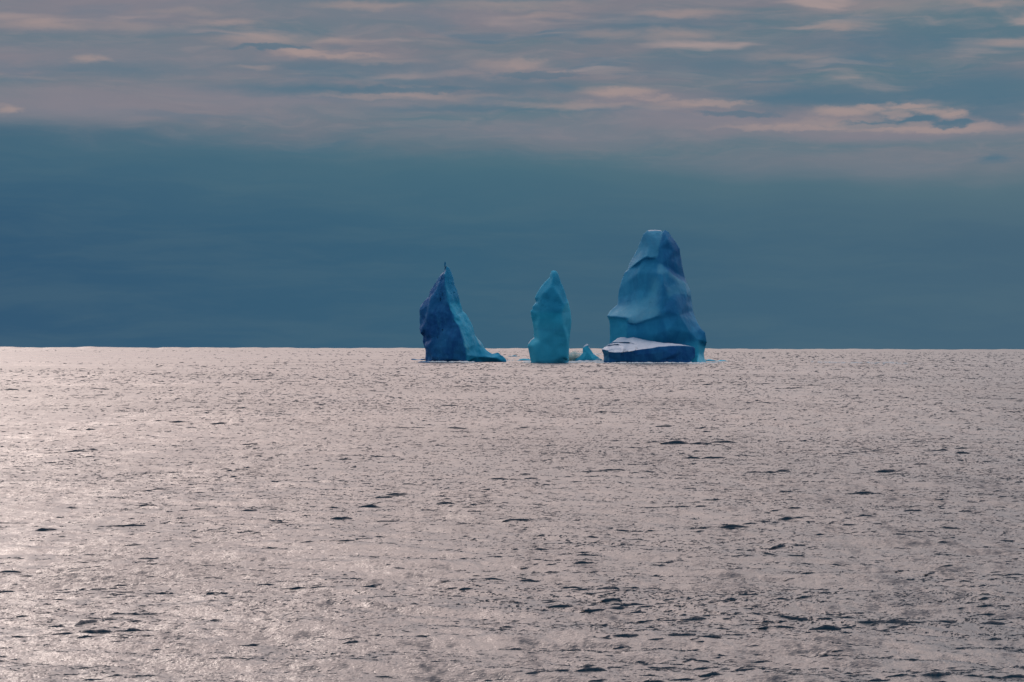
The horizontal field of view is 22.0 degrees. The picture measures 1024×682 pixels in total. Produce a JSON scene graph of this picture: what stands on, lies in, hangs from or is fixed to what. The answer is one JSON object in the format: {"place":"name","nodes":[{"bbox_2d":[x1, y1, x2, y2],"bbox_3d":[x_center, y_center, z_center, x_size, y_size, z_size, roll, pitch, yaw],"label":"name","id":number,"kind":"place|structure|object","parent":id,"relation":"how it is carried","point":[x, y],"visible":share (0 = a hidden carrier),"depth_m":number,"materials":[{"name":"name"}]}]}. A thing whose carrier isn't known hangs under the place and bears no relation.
{"place":"outdoors","nodes":[
{"label":"outdoors","id":0,"kind":"place"},
{"bbox_2d":[0,346,1023,681],"bbox_3d":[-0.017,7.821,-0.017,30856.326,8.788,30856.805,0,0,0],"label":"sea","id":1,"kind":"structure","parent":0,"point":[284,514],"depth_m":155.07,"materials":[{"name":"grey liquid"}]},
{"bbox_2d":[419,262,505,361],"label":"iceberg","id":2,"kind":"object","parent":1,"relation":"on","point":[447,330],"visible":0.91,"depth_m":1693.06,"materials":[{"name":"blue ice"}]},
{"bbox_2d":[528,270,570,362],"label":"iceberg","id":3,"kind":"object","parent":1,"relation":"on","point":[551,321],"visible":0.96,"depth_m":1620.79,"materials":[{"name":"blue ice"}]},
{"bbox_2d":[573,344,601,360],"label":"iceberg","id":4,"kind":"object","parent":1,"relation":"on","point":[587,354],"visible":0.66,"depth_m":1730.88,"materials":[{"name":"blue ice"}]},
{"bbox_2d":[602,337,694,362],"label":"ice floe","id":5,"kind":"object","parent":1,"relation":"on","point":[627,350],"visible":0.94,"depth_m":1630.73,"materials":[{"name":"ice"}]},
{"bbox_2d":[607,230,706,361],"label":"iceberg","id":6,"kind":"object","parent":1,"relation":"on","point":[654,300],"visible":0.87,"depth_m":1676.97,"materials":[{"name":"blue ice"}]},
{"bbox_2d":[421,353,919,363],"bbox_3d":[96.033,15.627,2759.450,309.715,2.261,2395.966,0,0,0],"label":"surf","id":7,"kind":"structure","parent":1,"relation":"on","point":[588,361],"depth_m":1665.74,"materials":[{"name":"liquid"}]},
{"bbox_2d":[0,0,1023,349],"label":"sky","id":8,"kind":"structure","parent":0,"point":[822,174],"materials":[{"name":"blue"}]}
]}

